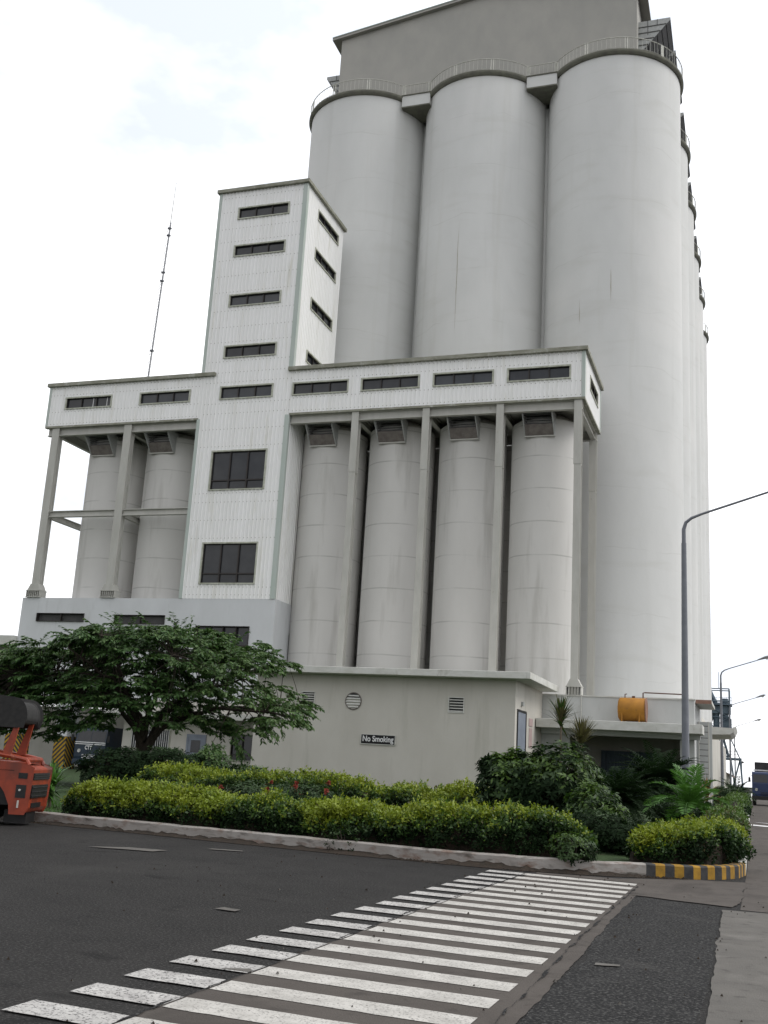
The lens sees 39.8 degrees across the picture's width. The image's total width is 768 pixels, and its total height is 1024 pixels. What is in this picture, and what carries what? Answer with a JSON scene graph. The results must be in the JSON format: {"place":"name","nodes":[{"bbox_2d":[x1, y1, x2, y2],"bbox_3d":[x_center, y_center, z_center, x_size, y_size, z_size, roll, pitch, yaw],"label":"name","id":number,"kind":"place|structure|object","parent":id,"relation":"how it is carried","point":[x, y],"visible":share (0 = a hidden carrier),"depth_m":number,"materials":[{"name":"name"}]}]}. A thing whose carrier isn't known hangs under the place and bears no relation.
{"place":"outdoors","nodes":[
{"label":"outdoors","id":0,"kind":"place"},
{"bbox_2d":[287,423,367,666],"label":"silo","id":1,"kind":"object","parent":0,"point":[315,608],"visible":0.78,"depth_m":68.23,"materials":[{"name":"concrete"}]},
{"bbox_2d":[0,787,767,1023],"bbox_3d":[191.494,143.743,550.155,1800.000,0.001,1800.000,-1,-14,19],"label":"ground","id":2,"kind":"structure","parent":0,"point":[84,929],"depth_m":11.83,"materials":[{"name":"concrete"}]},
{"bbox_2d":[0,635,17,654],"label":"canopy","id":3,"kind":"object","parent":2,"relation":"on","point":[5,638],"visible":0.1,"depth_m":71.64,"materials":[{"name":"beige paint"}]},
{"bbox_2d":[0,695,52,822],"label":"forklift","id":4,"kind":"object","parent":2,"relation":"on","point":[25,780],"visible":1,"depth_m":21.30,"materials":[{"name":"orange paint"}]},
{"bbox_2d":[0,706,123,767],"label":"boundary wall","id":5,"kind":"structure","parent":2,"relation":"on","point":[38,747],"depth_m":79.54,"materials":[{"name":"beige paint"}]},
{"bbox_2d":[71,726,122,769],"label":"truck","id":6,"kind":"object","parent":2,"relation":"on","point":[85,740],"visible":0.16,"depth_m":68.47,"materials":[{"name":"blue paint"}]},
{"bbox_2d":[2,598,291,769],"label":"plinth building","id":7,"kind":"structure","parent":2,"relation":"on","point":[266,621],"depth_m":67.94,"materials":[{"name":"grey paint"}]},
{"bbox_2d":[36,613,84,621],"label":"window","id":8,"kind":"structure","parent":7,"relation":"in","point":[55,617],"depth_m":71.23,"materials":[{"name":"black glass"}]},
{"bbox_2d":[72,434,147,597],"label":"silo","id":9,"kind":"object","parent":7,"relation":"on","point":[90,576],"visible":0.7,"depth_m":74.19,"materials":[{"name":"concrete"}]},
{"bbox_2d":[114,615,164,623],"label":"window","id":10,"kind":"structure","parent":7,"relation":"in","point":[158,619],"depth_m":69.17,"materials":[{"name":"black glass"}]},
{"bbox_2d":[130,729,170,748],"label":"window","id":11,"kind":"structure","parent":7,"relation":"in","point":[163,740],"depth_m":66.71,"materials":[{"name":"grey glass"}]},
{"bbox_2d":[131,431,194,597],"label":"silo","id":12,"kind":"object","parent":7,"relation":"on","point":[159,549],"visible":0.68,"depth_m":72.47,"materials":[{"name":"concrete"}]},
{"bbox_2d":[187,736,203,754],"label":"door","id":13,"kind":"structure","parent":7,"relation":"in","point":[194,742],"depth_m":65.73,"materials":[{"name":"grey metal"}]},
{"bbox_2d":[195,625,249,661],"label":"window","id":14,"kind":"structure","parent":7,"relation":"in","point":[239,630],"depth_m":66.81,"materials":[{"name":"black glass"}]},
{"bbox_2d":[229,734,252,760],"bbox_3d":[-8.667,14.359,64.787,1.530,1.602,0.240,-1,-14,19],"label":"window","id":15,"kind":"structure","parent":7,"relation":"in","point":[247,745],"depth_m":64.84,"materials":[{"name":"black glass"}]},
{"bbox_2d":[25,178,603,695],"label":"clad tower building","id":16,"kind":"structure","parent":7,"relation":"on","point":[259,392],"depth_m":69.66,"materials":[{"name":"white metal"}]},
{"bbox_2d":[64,394,112,409],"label":"window","id":17,"kind":"structure","parent":16,"relation":"in","point":[96,401],"depth_m":74.70,"materials":[{"name":"black glass"}]},
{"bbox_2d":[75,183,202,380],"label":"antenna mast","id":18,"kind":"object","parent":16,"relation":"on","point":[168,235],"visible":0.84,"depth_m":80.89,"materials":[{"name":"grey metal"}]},
{"bbox_2d":[138,389,190,404],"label":"window","id":19,"kind":"structure","parent":16,"relation":"in","point":[172,396],"depth_m":72.72,"materials":[{"name":"black glass"}]},
{"bbox_2d":[198,542,257,583],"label":"window","id":20,"kind":"structure","parent":16,"relation":"in","point":[220,562],"depth_m":68.13,"materials":[{"name":"black glass"}]},
{"bbox_2d":[208,448,267,490],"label":"window","id":21,"kind":"structure","parent":16,"relation":"in","point":[238,469],"depth_m":69.54,"materials":[{"name":"black glass"}]},
{"bbox_2d":[219,383,273,399],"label":"window","id":22,"kind":"structure","parent":16,"relation":"in","point":[265,389],"depth_m":70.72,"materials":[{"name":"black glass"}]},
{"bbox_2d":[223,341,276,358],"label":"window","id":23,"kind":"structure","parent":16,"relation":"in","point":[266,348],"depth_m":71.40,"materials":[{"name":"black glass"}]},
{"bbox_2d":[228,290,281,306],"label":"window","id":24,"kind":"structure","parent":16,"relation":"in","point":[274,296],"depth_m":72.26,"materials":[{"name":"black glass"}]},
{"bbox_2d":[233,239,285,256],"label":"window","id":25,"kind":"structure","parent":16,"relation":"in","point":[267,247],"depth_m":73.13,"materials":[{"name":"black glass"}]},
{"bbox_2d":[237,201,289,219],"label":"window","id":26,"kind":"structure","parent":16,"relation":"in","point":[280,208],"depth_m":73.75,"materials":[{"name":"black glass"}]},
{"bbox_2d":[305,350,321,364],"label":"window","id":27,"kind":"structure","parent":16,"relation":"in","point":[310,359],"depth_m":73.16,"materials":[{"name":"black glass"}]},
{"bbox_2d":[291,379,348,395],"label":"window","id":28,"kind":"structure","parent":16,"relation":"in","point":[338,385],"depth_m":69.00,"materials":[{"name":"black glass"}]},
{"bbox_2d":[310,297,332,331],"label":"window","id":29,"kind":"structure","parent":16,"relation":"in","point":[315,307],"depth_m":75.02,"materials":[{"name":"black glass"}]},
{"bbox_2d":[314,247,335,283],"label":"window","id":30,"kind":"structure","parent":16,"relation":"in","point":[319,258],"depth_m":75.95,"materials":[{"name":"black glass"}]},
{"bbox_2d":[318,209,338,245],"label":"window","id":31,"kind":"structure","parent":16,"relation":"in","point":[324,222],"depth_m":76.59,"materials":[{"name":"black glass"}]},
{"bbox_2d":[360,374,419,391],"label":"window","id":32,"kind":"structure","parent":16,"relation":"in","point":[398,381],"depth_m":67.45,"materials":[{"name":"black glass"}]},
{"bbox_2d":[432,369,493,386],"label":"window","id":33,"kind":"structure","parent":16,"relation":"in","point":[472,377],"depth_m":65.89,"materials":[{"name":"black glass"}]},
{"bbox_2d":[507,364,570,382],"bbox_3d":[9.391,-8.374,64.320,3.900,0.910,0.240,-1,-14,19],"label":"window","id":34,"kind":"structure","parent":16,"relation":"in","point":[550,372],"depth_m":64.36,"materials":[{"name":"black glass"}]},
{"bbox_2d":[505,411,573,694],"bbox_3d":[9.630,2.732,64.660,4.302,17.860,5.401,-1,-14,19],"label":"silo","id":35,"kind":"object","parent":16,"relation":"attached to","point":[538,625],"visible":0.81,"depth_m":63.52,"materials":[{"name":"concrete"}]},
{"bbox_2d":[590,375,598,407],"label":"window","id":36,"kind":"structure","parent":16,"relation":"in","point":[593,390],"depth_m":67.43,"materials":[{"name":"black glass"}]},
{"bbox_2d":[1,870,636,1023],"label":"crosswalk","id":37,"kind":"structure","parent":2,"relation":"on","point":[70,1013],"depth_m":8.50,"materials":[{"name":"paint"}]},
{"bbox_2d":[0,811,645,874],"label":"kerb","id":38,"kind":"structure","parent":2,"relation":"on","point":[434,854],"depth_m":19.06,"materials":[{"name":"grey concrete"}]},
{"bbox_2d":[90,846,618,971],"bbox_3d":[-1.563,4.728,13.407,3.553,0.001,10.603,9,-14,-21],"label":"cement patch","id":39,"kind":"object","parent":2,"relation":"on","point":[229,909],"visible":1,"depth_m":11.30,"materials":[{"name":"concrete"}]},
{"bbox_2d":[29,821,688,879],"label":"gutter bank","id":40,"kind":"structure","parent":2,"relation":"on","point":[488,864],"depth_m":18.96,"materials":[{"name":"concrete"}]},
{"bbox_2d":[323,828,363,850],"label":"grass tuft","id":41,"kind":"object","parent":40,"relation":"on","point":[340,832],"visible":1,"depth_m":19.23,"materials":[{"name":"green plant"}]},
{"bbox_2d":[308,79,430,451],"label":"grain silo","id":42,"kind":"object","parent":2,"relation":"on","point":[366,163],"visible":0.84,"depth_m":82.60,"materials":[{"name":"concrete"}]},
{"bbox_2d":[327,0,701,293],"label":"headhouse","id":43,"kind":"structure","parent":42,"relation":"on","point":[428,44],"depth_m":84.43,"materials":[{"name":"concrete"}]},
{"bbox_2d":[114,875,640,1023],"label":"crossing strip","id":44,"kind":"object","parent":2,"relation":"on","point":[543,987],"visible":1,"depth_m":8.61,"materials":[{"name":"concrete"}]},
{"bbox_2d":[69,875,688,1023],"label":"road crack","id":45,"kind":"object","parent":2,"relation":"on","point":[545,972],"visible":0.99,"depth_m":8.52,"materials":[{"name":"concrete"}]},
{"bbox_2d":[6,853,766,1023],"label":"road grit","id":46,"kind":"object","parent":2,"relation":"on","point":[196,960],"visible":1,"depth_m":10.80,"materials":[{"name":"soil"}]},
{"bbox_2d":[250,665,557,790],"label":"annex building","id":47,"kind":"structure","parent":2,"relation":"on","point":[445,727],"depth_m":54.38,"materials":[{"name":"beige paint"}]},
{"bbox_2d":[360,734,395,745],"bbox_3d":[-0.311,11.676,54.487,1.880,0.510,0.056,-1,-14,19],"label":"sign","id":48,"kind":"object","parent":47,"relation":"attached to","point":[375,739],"visible":1,"depth_m":54.47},
{"bbox_2d":[429,415,506,670],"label":"silo","id":49,"kind":"object","parent":47,"relation":"on","point":[460,625],"visible":0.79,"depth_m":65.10,"materials":[{"name":"concrete"}]},
{"bbox_2d":[518,712,525,750],"bbox_3d":[6.888,11.948,53.697,0.080,3.580,2.000,-1,-14,19],"label":"door","id":50,"kind":"structure","parent":47,"relation":"in","point":[521,716],"depth_m":53.95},
{"bbox_2d":[413,58,557,448],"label":"grain silo","id":51,"kind":"object","parent":2,"relation":"on","point":[481,267],"visible":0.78,"depth_m":79.17,"materials":[{"name":"concrete"}]},
{"bbox_2d":[544,37,683,697],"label":"grain silo","id":52,"kind":"object","parent":2,"relation":"on","point":[613,287],"visible":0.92,"depth_m":73.53,"materials":[{"name":"concrete"}]},
{"bbox_2d":[536,694,737,802],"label":"loading bay building","id":53,"kind":"structure","parent":2,"relation":"on","point":[661,728],"depth_m":58.66,"materials":[{"name":"beige paint"}]},
{"bbox_2d":[617,692,681,721],"bbox_3d":[14.324,10.465,56.687,3.636,1.653,1.379,0,-14,14],"label":"fuel tank","id":54,"kind":"object","parent":53,"relation":"on","point":[633,708],"visible":0.96,"depth_m":56.48,"materials":[{"name":"yellow metal"}]},
{"bbox_2d":[696,721,712,802],"bbox_3d":[17.525,13.971,58.096,0.850,4.900,0.476,-1,-14,19],"label":"wall ladder","id":55,"kind":"object","parent":53,"relation":"attached to","point":[704,750],"depth_m":58.30,"materials":[{"name":"metal"}]},
{"bbox_2d":[537,872,745,906],"bbox_3d":[3.929,5.803,16.558,3.245,0.001,4.142,-1,-14,19],"label":"road patch","id":56,"kind":"object","parent":2,"relation":"on","point":[722,893],"visible":1,"depth_m":16.21,"materials":[{"name":"concrete"}]},
{"bbox_2d":[681,129,692,698],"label":"grain silo","id":57,"kind":"object","parent":2,"relation":"on","point":[685,155],"visible":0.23,"depth_m":84.01,"materials":[{"name":"concrete"}]},
{"bbox_2d":[688,191,698,699],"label":"grain silo","id":58,"kind":"object","parent":2,"relation":"on","point":[692,214],"visible":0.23,"depth_m":92.73,"materials":[{"name":"concrete"}]},
{"bbox_2d":[642,862,745,879],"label":"painted kerb","id":59,"kind":"structure","parent":2,"relation":"on","point":[734,870],"depth_m":18.16,"materials":[{"name":"yellow paint"}]},
{"bbox_2d":[694,243,703,718],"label":"grain silo","id":60,"kind":"object","parent":2,"relation":"on","point":[697,262],"visible":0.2,"depth_m":102.05,"materials":[{"name":"concrete"}]},
{"bbox_2d":[699,286,708,721],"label":"grain silo","id":61,"kind":"object","parent":2,"relation":"on","point":[702,303],"visible":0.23,"depth_m":111.34,"materials":[{"name":"concrete"}]},
{"bbox_2d":[703,323,711,721],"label":"grain silo","id":62,"kind":"object","parent":2,"relation":"on","point":[706,336],"visible":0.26,"depth_m":120.59,"materials":[{"name":"concrete"}]},
{"bbox_2d":[681,491,767,781],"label":"street lamp","id":63,"kind":"object","parent":2,"relation":"on","point":[685,696],"visible":0.62,"depth_m":40.47,"materials":[{"name":"grey metal"}]},
{"bbox_2d":[726,772,734,787],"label":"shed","id":64,"kind":"structure","parent":2,"relation":"on","point":[728,777],"depth_m":125.88,"materials":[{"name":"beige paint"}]},
{"bbox_2d":[707,910,767,1023],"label":"road slab","id":65,"kind":"structure","parent":2,"relation":"on","point":[740,979],"depth_m":9.37,"materials":[{"name":"concrete"}]},
{"bbox_2d":[720,656,767,786],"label":"street lamp","id":66,"kind":"object","parent":2,"relation":"on","point":[721,744],"visible":0.79,"depth_m":85.12,"materials":[{"name":"grey metal"}]},
{"bbox_2d":[738,793,751,867],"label":"roadside kerb","id":67,"kind":"structure","parent":2,"relation":"on","point":[744,859],"depth_m":21.42,"materials":[{"name":"grey concrete"}]},
{"bbox_2d":[729,694,764,785],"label":"street lamp","id":68,"kind":"object","parent":2,"relation":"on","point":[763,695],"visible":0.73,"depth_m":117.43,"materials":[{"name":"grey metal"}]},
{"bbox_2d":[734,719,760,785],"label":"street lamp","id":69,"kind":"object","parent":2,"relation":"on","point":[735,752],"visible":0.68,"depth_m":150.02,"materials":[{"name":"grey metal"}]},
{"bbox_2d":[0,0,767,786],"label":"sky","id":70,"kind":"structure","parent":0,"point":[106,106],"materials":[{"name":"white"}]},
{"bbox_2d":[356,419,435,668],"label":"silo","id":71,"kind":"object","parent":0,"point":[387,596],"visible":0.76,"depth_m":66.66,"materials":[{"name":"concrete"}]},
{"bbox_2d":[44,765,750,861],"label":"lawn","id":72,"kind":"structure","parent":0,"point":[68,781],"depth_m":37.35,"materials":[{"name":"green plant"}]},
{"bbox_2d":[47,757,72,807],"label":"grass tuft","id":73,"kind":"object","parent":72,"relation":"on","point":[56,772],"visible":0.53,"depth_m":24.86,"materials":[{"name":"green plant"}]},
{"bbox_2d":[73,743,211,782],"bbox_3d":[-7.646,8.271,33.823,5.108,1.736,2.611,-1,-14,19],"label":"bush","id":74,"kind":"object","parent":72,"relation":"on","point":[120,762],"visible":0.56,"depth_m":33.27,"materials":[{"name":"green plant"}]},
{"bbox_2d":[0,611,324,768],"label":"tree","id":75,"kind":"object","parent":72,"relation":"on","point":[28,673],"visible":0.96,"depth_m":39.14,"materials":[{"name":"green plant"}]},
{"bbox_2d":[185,743,237,769],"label":"bush","id":76,"kind":"object","parent":72,"relation":"on","point":[211,757],"visible":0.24,"depth_m":34.01,"materials":[{"name":"green plant"}]},
{"bbox_2d":[223,762,274,779],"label":"bush","id":77,"kind":"object","parent":72,"relation":"on","point":[239,766],"visible":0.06,"depth_m":32.49,"materials":[{"name":"green plant"}]},
{"bbox_2d":[219,779,347,799],"bbox_3d":[-2.360,6.649,24.382,3.477,1.108,1.878,-1,-14,19],"label":"bush","id":78,"kind":"object","parent":72,"relation":"on","point":[295,791],"visible":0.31,"depth_m":24.19,"materials":[{"name":"green plant"}]},
{"bbox_2d":[131,759,492,808],"bbox_3d":[-2.040,7.715,29.366,12.232,1.393,2.392,-3,-15,24],"label":"hedge","id":79,"kind":"object","parent":72,"relation":"on","point":[401,794],"visible":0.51,"depth_m":28.79,"materials":[{"name":"green plant"}]},
{"bbox_2d":[60,774,599,859],"bbox_3d":[-1.582,5.849,20.779,11.656,1.065,1.998,-3,-15,24],"label":"hedge","id":80,"kind":"object","parent":72,"relation":"on","point":[508,828],"visible":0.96,"depth_m":19.80,"materials":[{"name":"green plant"}]},
{"bbox_2d":[44,799,652,826],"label":"grass","id":81,"kind":"structure","parent":72,"relation":"on","point":[56,805],"depth_m":24.89,"materials":[{"name":"green plant"}]},
{"bbox_2d":[474,740,615,815],"bbox_3d":[3.855,6.633,25.262,3.592,2.391,2.387,-1,-14,19],"label":"bush","id":82,"kind":"object","parent":72,"relation":"on","point":[524,778],"visible":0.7,"depth_m":24.87,"materials":[{"name":"green plant"}]},
{"bbox_2d":[547,695,576,761],"bbox_3d":[6.160,8.481,37.054,1.439,4.326,1.532,8,-14,-17],"label":"cordyline","id":83,"kind":"object","parent":72,"relation":"on","point":[561,713],"visible":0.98,"depth_m":37.28,"materials":[{"name":"green plant"}]},
{"bbox_2d":[545,830,600,866],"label":"bush","id":84,"kind":"object","parent":72,"relation":"on","point":[570,854],"visible":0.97,"depth_m":17.97,"materials":[{"name":"green plant"}]},
{"bbox_2d":[563,712,596,753],"bbox_3d":[6.870,8.833,37.170,1.407,3.777,1.691,-8,-17,39],"label":"cordyline","id":85,"kind":"object","parent":72,"relation":"on","point":[582,732],"visible":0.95,"depth_m":37.29,"materials":[{"name":"green plant"}]},
{"bbox_2d":[560,778,631,822],"bbox_3d":[4.589,6.672,23.437,1.747,1.536,1.253,-1,-14,19],"label":"bush","id":86,"kind":"object","parent":72,"relation":"on","point":[607,803],"visible":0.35,"depth_m":23.29,"materials":[{"name":"green plant"}]},
{"bbox_2d":[573,808,642,854],"bbox_3d":[4.540,6.455,21.432,1.587,0.901,2.412,9,-14,-22],"label":"bush","id":87,"kind":"object","parent":72,"relation":"on","point":[612,831],"visible":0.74,"depth_m":20.92,"materials":[{"name":"green plant"}]},
{"bbox_2d":[584,753,674,827],"bbox_3d":[6.708,8.027,30.521,3.353,2.407,3.074,-1,-14,19],"label":"cycad","id":88,"kind":"object","parent":72,"relation":"on","point":[628,790],"visible":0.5,"depth_m":30.00,"materials":[{"name":"green plant"}]},
{"bbox_2d":[608,740,710,809],"bbox_3d":[9.821,9.624,37.788,3.696,2.884,3.763,-1,-14,19],"label":"cycad","id":89,"kind":"object","parent":72,"relation":"on","point":[663,768],"visible":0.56,"depth_m":37.29,"materials":[{"name":"green plant"}]},
{"bbox_2d":[645,793,721,823],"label":"bush","id":90,"kind":"object","parent":72,"relation":"on","point":[698,813],"visible":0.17,"depth_m":31.73,"materials":[{"name":"green plant"}]},
{"bbox_2d":[642,763,730,821],"bbox_3d":[7.923,7.621,27.939,2.276,2.007,2.501,-1,-14,19],"label":"palm","id":91,"kind":"object","parent":72,"relation":"on","point":[690,794],"visible":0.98,"depth_m":27.83,"materials":[{"name":"green plant"}]},
{"bbox_2d":[621,812,756,864],"bbox_3d":[5.986,6.167,20.018,1.868,0.981,3.998,-8,-17,39],"label":"hedge","id":92,"kind":"object","parent":72,"relation":"on","point":[701,841],"visible":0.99,"depth_m":18.89,"materials":[{"name":"green plant"}]},
{"bbox_2d":[700,778,720,801],"bbox_3d":[14.803,12.849,48.150,1.641,1.961,1.580,-1,-14,19],"label":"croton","id":93,"kind":"object","parent":72,"relation":"on","point":[709,788],"visible":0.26,"depth_m":48.14,"materials":[{"name":"green plant"}]},
{"bbox_2d":[701,802,752,840],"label":"hedge","id":94,"kind":"object","parent":72,"relation":"on","point":[735,813],"visible":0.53,"depth_m":25.20,"materials":[{"name":"green plant"}]},
{"bbox_2d":[712,672,743,786],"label":"steel tower","id":95,"kind":"structure","parent":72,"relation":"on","point":[726,704],"depth_m":169.19,"materials":[{"name":"grey metal"}]},
{"bbox_2d":[713,784,751,805],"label":"bush","id":96,"kind":"object","parent":72,"relation":"on","point":[723,790],"visible":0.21,"depth_m":60.04,"materials":[{"name":"green plant"}]},
{"bbox_2d":[719,791,752,819],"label":"hedge","id":97,"kind":"object","parent":72,"relation":"on","point":[742,800],"visible":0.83,"depth_m":44.85,"materials":[{"name":"green plant"}]},
{"bbox_2d":[716,776,761,805],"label":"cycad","id":98,"kind":"object","parent":72,"relation":"on","point":[737,787],"visible":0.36,"depth_m":66.08,"materials":[{"name":"green plant"}]},
{"bbox_2d":[515,897,722,1023],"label":"rough asphalt","id":99,"kind":"structure","parent":0,"point":[580,993],"depth_m":9.06,"materials":[{"name":"grey asphalt"}]},
{"bbox_2d":[740,799,767,912],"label":"road","id":100,"kind":"structure","parent":0,"point":[755,892],"depth_m":21.93,"materials":[{"name":"concrete"}]},
{"bbox_2d":[748,762,767,804],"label":"truck","id":101,"kind":"object","parent":100,"relation":"on","point":[759,775],"visible":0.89,"depth_m":91.75,"materials":[{"name":"blue metal"}]}
]}

